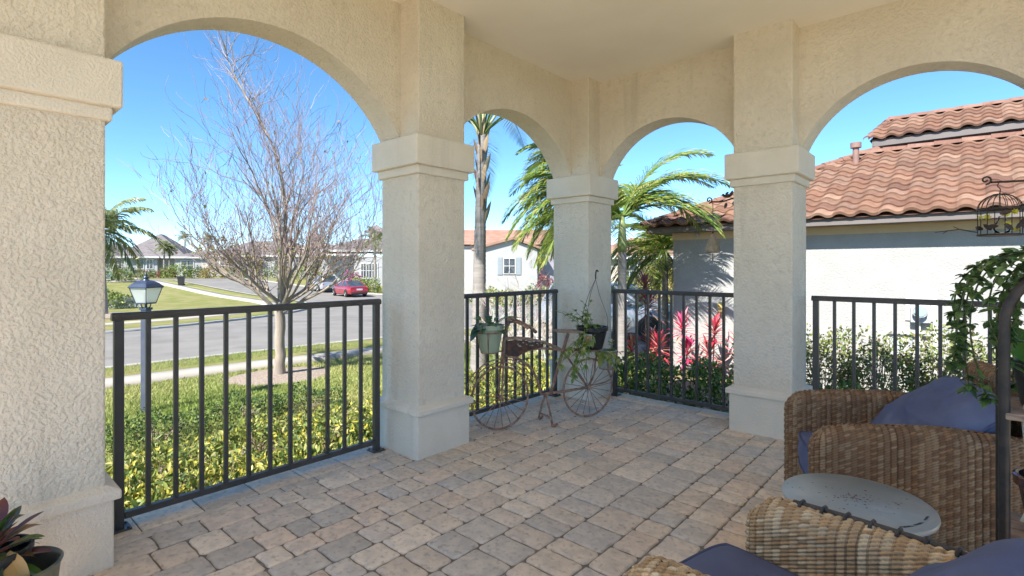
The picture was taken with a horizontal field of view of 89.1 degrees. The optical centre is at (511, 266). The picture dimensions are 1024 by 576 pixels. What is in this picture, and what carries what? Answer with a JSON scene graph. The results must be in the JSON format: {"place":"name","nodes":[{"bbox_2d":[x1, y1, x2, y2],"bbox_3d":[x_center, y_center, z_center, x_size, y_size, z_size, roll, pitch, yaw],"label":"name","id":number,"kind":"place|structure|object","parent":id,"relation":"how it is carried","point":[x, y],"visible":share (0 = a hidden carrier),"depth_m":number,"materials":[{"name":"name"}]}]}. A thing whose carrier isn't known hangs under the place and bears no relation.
{"place":"outdoors","nodes":[
{"label":"outdoors","id":0,"kind":"place"},
{"bbox_2d":[105,281,274,324],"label":"pavement","id":1,"kind":"structure","parent":0,"point":[215,294],"depth_m":43.43,"materials":[{"name":"concrete"}]},
{"bbox_2d":[105,280,304,330],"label":"verge","id":2,"kind":"structure","parent":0,"point":[181,321],"depth_m":25.01,"materials":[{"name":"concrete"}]},
{"bbox_2d":[120,277,308,281],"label":"cross road","id":3,"kind":"structure","parent":0,"point":[197,279],"depth_m":68.62,"materials":[{"name":"asphalt"}]},
{"bbox_2d":[105,279,537,334],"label":"side road","id":4,"kind":"structure","parent":0,"point":[335,312],"depth_m":33.03,"materials":[{"name":"asphalt"}]},
{"bbox_2d":[312,275,337,291],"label":"parked car","id":5,"kind":"object","parent":4,"relation":"on","point":[323,285],"visible":0.37,"depth_m":52.21,"materials":[{"name":"grey paint"}]},
{"bbox_2d":[332,280,367,296],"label":"parked car","id":6,"kind":"object","parent":4,"relation":"on","point":[350,287],"visible":0.99,"depth_m":46.12,"materials":[{"name":"red paint"}]},
{"bbox_2d":[105,323,545,377],"bbox_3d":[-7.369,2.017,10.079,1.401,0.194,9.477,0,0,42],"label":"verge grass","id":7,"kind":"structure","parent":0,"point":[214,357],"depth_m":11.12,"materials":[{"name":"plant"}]},
{"bbox_2d":[105,327,551,388],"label":"pavement","id":8,"kind":"structure","parent":0,"point":[129,380],"depth_m":10.17,"materials":[{"name":"concrete"}]},
{"bbox_2d":[105,299,669,365],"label":"road","id":9,"kind":"structure","parent":0,"point":[161,345],"depth_m":15.70,"materials":[{"name":"asphalt"}]},
{"bbox_2d":[105,276,732,469],"bbox_3d":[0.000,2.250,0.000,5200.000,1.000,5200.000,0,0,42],"label":"ground","id":10,"kind":"structure","parent":0,"point":[171,298],"depth_m":38.02,"materials":[{"name":"plant"}]},
{"bbox_2d":[105,312,121,318],"bbox_3d":[-20.715,2.533,26.799,6.195,0.150,4.000,0,0,42],"label":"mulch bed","id":11,"kind":"object","parent":10,"relation":"on","point":[107,315],"visible":0.1,"depth_m":26.50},
{"bbox_2d":[105,197,162,313],"bbox_3d":[-21.254,-0.503,26.728,4.658,6.361,4.810,0,0,29],"label":"palm tree","id":12,"kind":"object","parent":11,"relation":"on","point":[112,220],"visible":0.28,"depth_m":27.22,"materials":[{"name":"plant"}]},
{"bbox_2d":[107,286,128,308],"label":"bush","id":13,"kind":"object","parent":10,"relation":"on","point":[115,295],"visible":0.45,"depth_m":33.05,"materials":[{"name":"green plant"}]},
{"bbox_2d":[105,265,134,281],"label":"bush","id":14,"kind":"object","parent":10,"relation":"on","point":[112,276],"visible":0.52,"depth_m":60.22,"materials":[{"name":"green plant"}]},
{"bbox_2d":[108,296,140,308],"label":"bush","id":15,"kind":"object","parent":10,"relation":"on","point":[132,304],"visible":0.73,"depth_m":33.19,"materials":[{"name":"green plant"}]},
{"bbox_2d":[112,268,148,281],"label":"bush","id":16,"kind":"object","parent":10,"relation":"on","point":[141,273],"visible":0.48,"depth_m":61.78,"materials":[{"name":"green plant"}]},
{"bbox_2d":[127,273,163,411],"bbox_3d":[-5.131,1.116,7.287,0.305,2.077,0.305,0,0,10],"label":"street lamp","id":17,"kind":"object","parent":10,"relation":"on","point":[145,290],"visible":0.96,"depth_m":7.24,"materials":[{"name":"metal"}]},
{"bbox_2d":[105,234,192,276],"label":"grey roofed house","id":18,"kind":"structure","parent":10,"relation":"on","point":[148,247],"depth_m":85.35,"materials":[{"name":"tile"}]},
{"bbox_2d":[105,406,208,458],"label":"bush","id":19,"kind":"object","parent":10,"relation":"on","point":[164,419],"visible":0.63,"depth_m":6.00,"materials":[{"name":"green plant"}]},
{"bbox_2d":[154,238,173,268],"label":"palm tree","id":20,"kind":"object","parent":10,"relation":"on","point":[165,243],"visible":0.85,"depth_m":79.86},
{"bbox_2d":[155,267,177,277],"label":"bush","id":21,"kind":"object","parent":10,"relation":"on","point":[158,273],"visible":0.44,"depth_m":75.45,"materials":[{"name":"green plant"}]},
{"bbox_2d":[161,245,177,264],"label":"palm tree","id":22,"kind":"object","parent":10,"relation":"on","point":[170,251],"visible":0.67,"depth_m":80.89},
{"bbox_2d":[159,263,193,278],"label":"bush","id":23,"kind":"object","parent":10,"relation":"on","point":[177,270],"visible":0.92,"depth_m":73.58,"materials":[{"name":"green plant"}]},
{"bbox_2d":[170,250,217,276],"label":"garage house","id":24,"kind":"structure","parent":10,"relation":"on","point":[189,260],"depth_m":85.78,"materials":[{"name":"paint"}]},
{"bbox_2d":[180,260,193,269],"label":"window","id":25,"kind":"structure","parent":24,"relation":"in","point":[189,262],"depth_m":85.64,"materials":[{"name":"white glass"}]},
{"bbox_2d":[184,265,209,277],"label":"bush","id":26,"kind":"object","parent":10,"relation":"on","point":[197,271],"visible":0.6,"depth_m":75.65,"materials":[{"name":"green plant"}]},
{"bbox_2d":[105,280,306,333],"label":"kerb","id":27,"kind":"structure","parent":10,"relation":"on","point":[180,325],"depth_m":20.84,"materials":[{"name":"concrete"}]},
{"bbox_2d":[200,265,225,278],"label":"bush","id":28,"kind":"object","parent":10,"relation":"on","point":[204,272],"visible":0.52,"depth_m":73.29,"materials":[{"name":"green plant"}]},
{"bbox_2d":[190,389,284,432],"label":"bush","id":29,"kind":"object","parent":10,"relation":"on","point":[255,399],"visible":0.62,"depth_m":6.83,"materials":[{"name":"green plant"}]},
{"bbox_2d":[211,234,311,276],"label":"wide house","id":30,"kind":"structure","parent":10,"relation":"on","point":[266,254],"depth_m":88.47,"materials":[{"name":"grey tile"}]},
{"bbox_2d":[220,367,324,385],"bbox_3d":[-4.357,2.034,9.760,1.791,0.056,1.948,0,0,42],"label":"mulch bed","id":31,"kind":"object","parent":10,"relation":"on","point":[261,376],"visible":0.56,"depth_m":9.55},
{"bbox_2d":[118,30,472,374],"bbox_3d":[-4.009,-1.922,9.812,5.098,8.207,5.079,0,0,42],"label":"bare tree","id":32,"kind":"object","parent":31,"relation":"on","point":[283,246],"visible":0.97,"depth_m":9.56,"materials":[{"name":"brown plant"}]},
{"bbox_2d":[273,382,341,420],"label":"bush","id":33,"kind":"object","parent":10,"relation":"on","point":[319,395],"visible":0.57,"depth_m":7.27,"materials":[{"name":"green plant"}]},
{"bbox_2d":[105,321,537,367],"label":"kerb","id":34,"kind":"structure","parent":10,"relation":"on","point":[238,352],"depth_m":11.84,"materials":[{"name":"concrete"}]},
{"bbox_2d":[287,234,357,275],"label":"pale house","id":35,"kind":"structure","parent":10,"relation":"on","point":[351,255],"depth_m":89.99,"materials":[{"name":"grey tile"}]},
{"bbox_2d":[105,343,551,468],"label":"grass","id":36,"kind":"structure","parent":10,"relation":"on","point":[163,394],"depth_m":8.16,"materials":[{"name":"plant"}]},
{"bbox_2d":[316,225,381,285],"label":"cupola house","id":37,"kind":"structure","parent":10,"relation":"on","point":[367,271],"depth_m":62.23,"materials":[{"name":"paint"}]},
{"bbox_2d":[360,263,366,278],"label":"window","id":38,"kind":"structure","parent":37,"relation":"in","point":[363,272],"depth_m":61.85,"materials":[{"name":"white glass"}]},
{"bbox_2d":[361,227,381,290],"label":"palm tree","id":39,"kind":"object","parent":10,"relation":"on","point":[378,238],"visible":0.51,"depth_m":54.86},
{"bbox_2d":[361,276,381,292],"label":"bush","id":40,"kind":"object","parent":10,"relation":"on","point":[376,289],"visible":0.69,"depth_m":52.94,"materials":[{"name":"green plant"}]},
{"bbox_2d":[125,374,706,505],"bbox_3d":[-1.461,2.039,5.459,3.050,0.018,12.200,0,0,42],"label":"mulch bed","id":41,"kind":"object","parent":10,"relation":"on","point":[688,384],"visible":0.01,"depth_m":8.31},
{"bbox_2d":[124,488,172,509],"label":"shrub","id":42,"kind":"object","parent":41,"relation":"on","point":[134,503],"depth_m":3.37,"materials":[{"name":"green plant"}]},
{"bbox_2d":[105,446,198,508],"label":"shrub","id":43,"kind":"object","parent":41,"relation":"on","point":[129,470],"visible":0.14,"depth_m":3.83,"materials":[{"name":"green plant"}]},
{"bbox_2d":[124,435,234,505],"bbox_3d":[-2.959,1.858,4.496,1.079,0.668,0.950,0,0,-4],"label":"shrub","id":44,"kind":"object","parent":41,"relation":"on","point":[169,454],"visible":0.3,"depth_m":4.56,"materials":[{"name":"green plant"}]},
{"bbox_2d":[124,459,262,507],"bbox_3d":[-2.200,1.886,3.652,1.052,0.991,1.140,0,0,-3],"label":"shrub","id":45,"kind":"object","parent":41,"relation":"on","point":[195,481],"visible":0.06,"depth_m":3.67,"materials":[{"name":"green plant"}]},
{"bbox_2d":[188,438,304,490],"bbox_3d":[-2.223,1.948,4.344,0.888,0.911,0.968,0,0,5],"label":"shrub","id":46,"kind":"object","parent":41,"relation":"on","point":[257,458],"visible":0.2,"depth_m":4.38,"materials":[{"name":"green plant"}]},
{"bbox_2d":[198,408,306,471],"bbox_3d":[-2.506,1.846,5.205,1.146,0.714,1.009,0,0,13],"label":"shrub","id":47,"kind":"object","parent":41,"relation":"on","point":[235,438],"visible":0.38,"depth_m":5.15,"materials":[{"name":"green plant"}]},
{"bbox_2d":[253,435,357,472],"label":"shrub","id":48,"kind":"object","parent":41,"relation":"on","point":[318,450],"visible":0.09,"depth_m":4.24,"materials":[{"name":"green plant"}]},
{"bbox_2d":[266,414,371,463],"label":"shrub","id":49,"kind":"object","parent":41,"relation":"on","point":[317,435],"visible":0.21,"depth_m":5.04,"materials":[{"name":"green plant"}]},
{"bbox_2d":[281,399,371,454],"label":"shrub","id":50,"kind":"object","parent":41,"relation":"on","point":[318,418],"visible":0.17,"depth_m":5.73,"materials":[{"name":"green plant"}]},
{"bbox_2d":[334,407,371,444],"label":"shrub","id":51,"kind":"object","parent":41,"relation":"on","point":[369,420],"visible":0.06,"depth_m":5.27,"materials":[{"name":"green plant"}]},
{"bbox_2d":[464,363,508,401],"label":"shrub","id":52,"kind":"object","parent":41,"relation":"on","point":[482,381],"visible":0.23,"depth_m":7.49,"materials":[{"name":"green plant"}]},
{"bbox_2d":[469,379,529,410],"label":"shrub","id":53,"kind":"object","parent":41,"relation":"on","point":[490,398],"visible":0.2,"depth_m":6.61,"materials":[{"name":"green plant"}]},
{"bbox_2d":[492,360,545,393],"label":"shrub","id":54,"kind":"object","parent":41,"relation":"on","point":[518,369],"visible":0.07,"depth_m":7.98,"materials":[{"name":"green plant"}]},
{"bbox_2d":[493,369,549,400],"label":"shrub","id":55,"kind":"object","parent":41,"relation":"on","point":[535,385],"visible":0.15,"depth_m":7.17,"materials":[{"name":"green plant"}]},
{"bbox_2d":[519,356,551,380],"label":"shrub","id":56,"kind":"object","parent":41,"relation":"on","point":[542,364],"visible":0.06,"depth_m":8.68,"materials":[{"name":"green plant"}]},
{"bbox_2d":[500,143,628,272],"bbox_3d":[0.961,-0.318,10.229,2.308,4.960,2.969,0,0,-18],"label":"palm tree","id":57,"kind":"object","parent":41,"relation":"on","point":[533,168],"visible":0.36,"depth_m":9.85,"materials":[{"name":"plant"}]},
{"bbox_2d":[511,148,729,373],"bbox_3d":[1.818,0.080,9.322,3.753,4.152,2.708,0,0,-6],"label":"palm tree","id":58,"kind":"object","parent":41,"relation":"on","point":[634,198],"visible":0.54,"depth_m":8.89,"materials":[{"name":"plant"}]},
{"bbox_2d":[611,316,641,359],"bbox_3d":[2.233,1.540,10.139,0.785,1.152,0.694,0,0,7],"label":"cordyline","id":59,"kind":"object","parent":41,"relation":"on","point":[630,341],"visible":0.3,"depth_m":10.07,"materials":[{"name":"red plant"}]},
{"bbox_2d":[640,330,669,370],"bbox_3d":[2.654,1.644,9.749,0.853,0.955,0.807,0,0,42],"label":"cordyline","id":60,"kind":"object","parent":41,"relation":"on","point":[651,347],"visible":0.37,"depth_m":9.65,"materials":[{"name":"pink plant"}]},
{"bbox_2d":[665,307,698,373],"bbox_3d":[3.140,1.418,9.458,0.710,1.389,0.847,0,0,42],"label":"cordyline","id":61,"kind":"object","parent":41,"relation":"on","point":[689,342],"visible":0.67,"depth_m":9.43,"materials":[{"name":"pink plant"}]},
{"bbox_2d":[465,114,526,373],"bbox_3d":[-0.258,-1.138,10.136,4.317,6.599,4.289,0,0,2],"label":"palm tree","id":62,"kind":"object","parent":10,"relation":"on","point":[483,124],"visible":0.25,"depth_m":9.94,"materials":[{"name":"plant"}]},
{"bbox_2d":[486,286,512,306],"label":"bush","id":63,"kind":"object","parent":10,"relation":"on","point":[491,289],"visible":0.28,"depth_m":32.83,"materials":[{"name":"green plant"}]},
{"bbox_2d":[464,260,550,374],"bbox_3d":[-0.341,0.988,9.203,1.613,2.249,2.386,0,0,66],"label":"bare shrub","id":64,"kind":"object","parent":10,"relation":"on","point":[511,324],"visible":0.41,"depth_m":9.28,"materials":[{"name":"plant"}]},
{"bbox_2d":[490,279,553,362],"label":"bare shrub","id":65,"kind":"object","parent":10,"relation":"on","point":[542,330],"visible":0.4,"depth_m":10.45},
{"bbox_2d":[518,283,548,306],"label":"bush","id":66,"kind":"object","parent":10,"relation":"on","point":[543,287],"visible":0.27,"depth_m":32.79,"materials":[{"name":"green plant"}]},
{"bbox_2d":[532,268,553,298],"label":"bush","id":67,"kind":"object","parent":10,"relation":"on","point":[541,276],"visible":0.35,"depth_m":39.88,"materials":[{"name":"pink plant"}]},
{"bbox_2d":[611,212,672,356],"bbox_3d":[3.400,0.434,12.235,2.598,3.502,2.814,0,0,-2],"label":"palm tree","id":68,"kind":"object","parent":10,"relation":"on","point":[657,244],"visible":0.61,"depth_m":11.90,"materials":[{"name":"plant"}]},
{"bbox_2d":[611,238,672,296],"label":"tile house","id":69,"kind":"structure","parent":10,"relation":"on","point":[629,273],"depth_m":44.42,"materials":[{"name":"beige"}]},
{"bbox_2d":[633,270,665,362],"bbox_3d":[2.645,1.084,10.080,0.690,2.065,0.959,0,0,-1],"label":"cordyline","id":70,"kind":"object","parent":10,"relation":"on","point":[643,278],"visible":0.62,"depth_m":10.08,"materials":[{"name":"red plant"}]},
{"bbox_2d":[631,247,672,303],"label":"croton bush","id":71,"kind":"object","parent":10,"relation":"on","point":[660,284],"visible":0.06,"depth_m":15.19,"materials":[{"name":"green plant"}]},
{"bbox_2d":[690,313,730,368],"bbox_3d":[3.543,1.449,9.232,0.768,1.324,0.739,0,0,42],"label":"cordyline","id":72,"kind":"object","parent":10,"relation":"on","point":[716,321],"visible":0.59,"depth_m":9.20,"materials":[{"name":"pink plant"}]},
{"bbox_2d":[687,383,823,411],"bbox_3d":[4.746,2.027,5.468,6.200,0.014,5.480,0,0,42],"label":"mulch bed","id":73,"kind":"object","parent":10,"relation":"on","point":[727,400],"depth_m":7.86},
{"bbox_2d":[618,351,668,401],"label":"hedge bush","id":74,"kind":"object","parent":73,"relation":"on","point":[631,367],"visible":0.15,"depth_m":5.91,"materials":[{"name":"green plant"}]},
{"bbox_2d":[629,350,723,411],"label":"hedge bush","id":75,"kind":"object","parent":73,"relation":"on","point":[690,373],"visible":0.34,"depth_m":5.48,"materials":[{"name":"green plant"}]},
{"bbox_2d":[686,357,733,412],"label":"hedge bush","id":76,"kind":"object","parent":73,"relation":"on","point":[703,383],"visible":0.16,"depth_m":5.19,"materials":[{"name":"green plant"}]},
{"bbox_2d":[806,377,849,389],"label":"hedge bush","id":77,"kind":"object","parent":73,"relation":"on","point":[829,386],"visible":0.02,"depth_m":4.87,"materials":[{"name":"green plant"}]},
{"bbox_2d":[806,322,869,389],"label":"sparse bush","id":78,"kind":"object","parent":73,"relation":"on","point":[826,350],"visible":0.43,"depth_m":7.10,"materials":[{"name":"green plant"}]},
{"bbox_2d":[831,380,913,392],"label":"hedge bush","id":79,"kind":"object","parent":73,"relation":"on","point":[843,383],"visible":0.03,"depth_m":4.48,"materials":[{"name":"green plant"}]},
{"bbox_2d":[837,325,935,391],"bbox_3d":[4.730,1.791,6.630,0.972,2.082,1.087,0,0,10],"label":"sparse bush","id":80,"kind":"object","parent":73,"relation":"on","point":[883,353],"visible":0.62,"depth_m":6.56,"materials":[{"name":"green plant"}]},
{"bbox_2d":[904,319,994,392],"bbox_3d":[5.386,1.739,6.311,1.108,2.145,0.988,0,0,-18],"label":"sparse bush","id":81,"kind":"object","parent":73,"relation":"on","point":[980,349],"visible":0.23,"depth_m":6.38,"materials":[{"name":"green plant"}]},
{"bbox_2d":[640,96,1023,391],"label":"neighbour house","id":82,"kind":"structure","parent":10,"relation":"on","point":[892,201],"depth_m":8.56,"materials":[{"name":"white paint"}]},
{"bbox_2d":[130,398,783,575],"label":"porch base","id":83,"kind":"object","parent":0,"point":[639,559],"depth_m":2.55,"materials":[{"name":"concrete pavers"}]},
{"bbox_2d":[87,393,784,575],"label":"porch floor","id":84,"kind":"structure","parent":83,"relation":"on","point":[134,546],"depth_m":2.72,"materials":[{"name":"stone"}]},
{"bbox_2d":[30,546,63,575],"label":"planter","id":85,"kind":"object","parent":84,"relation":"on","point":[47,563],"visible":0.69,"depth_m":1.83,"materials":[{"name":"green ceramic"}]},
{"bbox_2d":[0,497,53,575],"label":"potted plant","id":86,"kind":"object","parent":85,"relation":"in","point":[17,551],"visible":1,"depth_m":1.75,"materials":[{"name":"green plant"}]},
{"bbox_2d":[110,299,385,534],"bbox_3d":[-1.394,0.735,2.996,0.090,1.028,1.510,0,0,42],"label":"railing","id":87,"kind":"object","parent":84,"relation":"on","point":[121,514],"visible":0.91,"depth_m":2.84,"materials":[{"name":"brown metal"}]},
{"bbox_2d":[0,0,1023,575],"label":"porch","id":88,"kind":"object","parent":84,"relation":"on","point":[586,96],"visible":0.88,"depth_m":3.50,"materials":[{"name":"beige paint"}]},
{"bbox_2d":[707,190,733,208],"bbox_3d":[1.697,-0.522,4.182,0.263,0.165,0.084,0,0,42],"label":"wall bracket","id":89,"kind":"object","parent":88,"relation":"attached to","point":[727,195],"depth_m":4.17,"materials":[{"name":"brown metal"}]},
{"bbox_2d":[705,202,720,260],"bbox_3d":[1.636,-0.285,4.236,0.118,0.480,0.118,0,0,42],"label":"wind bell","id":90,"kind":"object","parent":89,"relation":"hanging from","point":[712,245],"visible":1,"depth_m":4.20,"materials":[{"name":"metal"}]},
{"bbox_2d":[982,176,1023,184],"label":"wall bracket","id":91,"kind":"object","parent":88,"relation":"attached to","point":[991,181],"depth_m":3.08,"materials":[{"name":"brown metal"}]},
{"bbox_2d":[935,183,1023,236],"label":"birdcage","id":92,"kind":"object","parent":91,"relation":"hanging from","point":[1005,212],"visible":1,"depth_m":3.05,"materials":[{"name":"metal"}]},
{"bbox_2d":[464,289,560,416],"bbox_3d":[-0.050,0.735,4.502,0.090,1.028,1.480,0,0,42],"label":"railing","id":93,"kind":"object","parent":84,"relation":"on","point":[497,295],"visible":0.47,"depth_m":4.58,"materials":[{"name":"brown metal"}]},
{"bbox_2d":[465,318,617,429],"bbox_3d":[0.270,0.829,4.138,1.363,0.844,0.383,0,0,-25],"label":"bicycle planter","id":94,"kind":"object","parent":84,"relation":"on","point":[516,346],"visible":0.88,"depth_m":4.06,"materials":[{"name":"metal"}]},
{"bbox_2d":[470,315,520,352],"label":"potted plant","id":95,"kind":"object","parent":94,"relation":"in","point":[490,326],"visible":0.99,"depth_m":3.86,"materials":[{"name":"green plant"}]},
{"bbox_2d":[555,270,622,383],"bbox_3d":[0.587,0.485,4.214,0.634,0.915,0.454,0,0,-21],"label":"potted plant","id":96,"kind":"object","parent":94,"relation":"on","point":[591,337],"visible":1,"depth_m":4.21,"materials":[{"name":"green plant"}]},
{"bbox_2d":[593,340,623,368],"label":"potted plant","id":97,"kind":"object","parent":94,"relation":"on","point":[602,363],"visible":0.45,"depth_m":4.34,"materials":[{"name":"green plant"}]},
{"bbox_2d":[611,289,733,410],"bbox_3d":[1.428,0.735,4.656,1.240,1.028,0.090,0,0,42],"label":"railing","id":98,"kind":"object","parent":84,"relation":"on","point":[615,387],"visible":0.73,"depth_m":4.65,"materials":[{"name":"brown metal"}]},
{"bbox_2d":[624,496,1023,575],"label":"wicker armchair","id":99,"kind":"object","parent":84,"relation":"on","point":[789,537],"visible":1,"depth_m":1.21,"materials":[{"name":"brown wicker"}]},
{"bbox_2d":[781,473,940,536],"bbox_3d":[1.167,1.019,1.766,0.448,0.464,0.448,0,0,42],"label":"side table","id":100,"kind":"object","parent":84,"relation":"on","point":[883,504],"visible":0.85,"depth_m":1.76,"materials":[{"name":"stone"}]},
{"bbox_2d":[784,360,1023,551],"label":"wicker armchair","id":101,"kind":"object","parent":84,"relation":"on","point":[932,444],"visible":0.56,"depth_m":1.99,"materials":[{"name":"brown wicker"}]},
{"bbox_2d":[811,296,1023,390],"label":"railing","id":102,"kind":"object","parent":84,"relation":"on","point":[893,301],"visible":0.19,"depth_m":3.64,"materials":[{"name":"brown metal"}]},
{"bbox_2d":[995,274,1023,540],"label":"plant stand","id":103,"kind":"object","parent":84,"relation":"on","point":[1009,524],"visible":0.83,"depth_m":1.35,"materials":[{"name":"black metal"}]},
{"bbox_2d":[940,245,1023,407],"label":"potted plant","id":104,"kind":"object","parent":103,"relation":"on","point":[1011,256],"visible":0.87,"depth_m":1.47,"materials":[{"name":"green plant"}]},
{"bbox_2d":[992,324,1023,521],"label":"potted plant","id":105,"kind":"object","parent":103,"relation":"on","point":[1019,356],"visible":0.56,"depth_m":1.41,"materials":[{"name":"green plant"}]},
{"bbox_2d":[464,230,553,296],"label":"gabled house","id":106,"kind":"structure","parent":0,"point":[498,252],"depth_m":46.00,"materials":[{"name":"paint"}]},
{"bbox_2d":[503,258,515,273],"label":"window","id":107,"kind":"structure","parent":106,"relation":"in","point":[512,261],"depth_m":45.88,"materials":[{"name":"white glass"}]},
{"bbox_2d":[105,30,1023,256],"label":"sky","id":108,"kind":"structure","parent":0,"point":[149,65],"materials":[{"name":"blue"}]},
{"bbox_2d":[510,332,669,355],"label":"driveway","id":109,"kind":"structure","parent":0,"point":[642,344],"depth_m":14.42,"materials":[{"name":"concrete"}]},
{"bbox_2d":[541,283,669,341],"bbox_3d":[3.180,1.290,15.592,4.720,1.611,2.160,0,0,40],"label":"parked car","id":110,"kind":"object","parent":109,"relation":"on","point":[653,321],"visible":0.13,"depth_m":14.31,"materials":[{"name":"silver metal"}]},
{"bbox_2d":[1012,467,1023,508],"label":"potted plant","id":111,"kind":"object","parent":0,"point":[1018,476],"visible":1,"depth_m":1.40,"materials":[{"name":"brown plant"}]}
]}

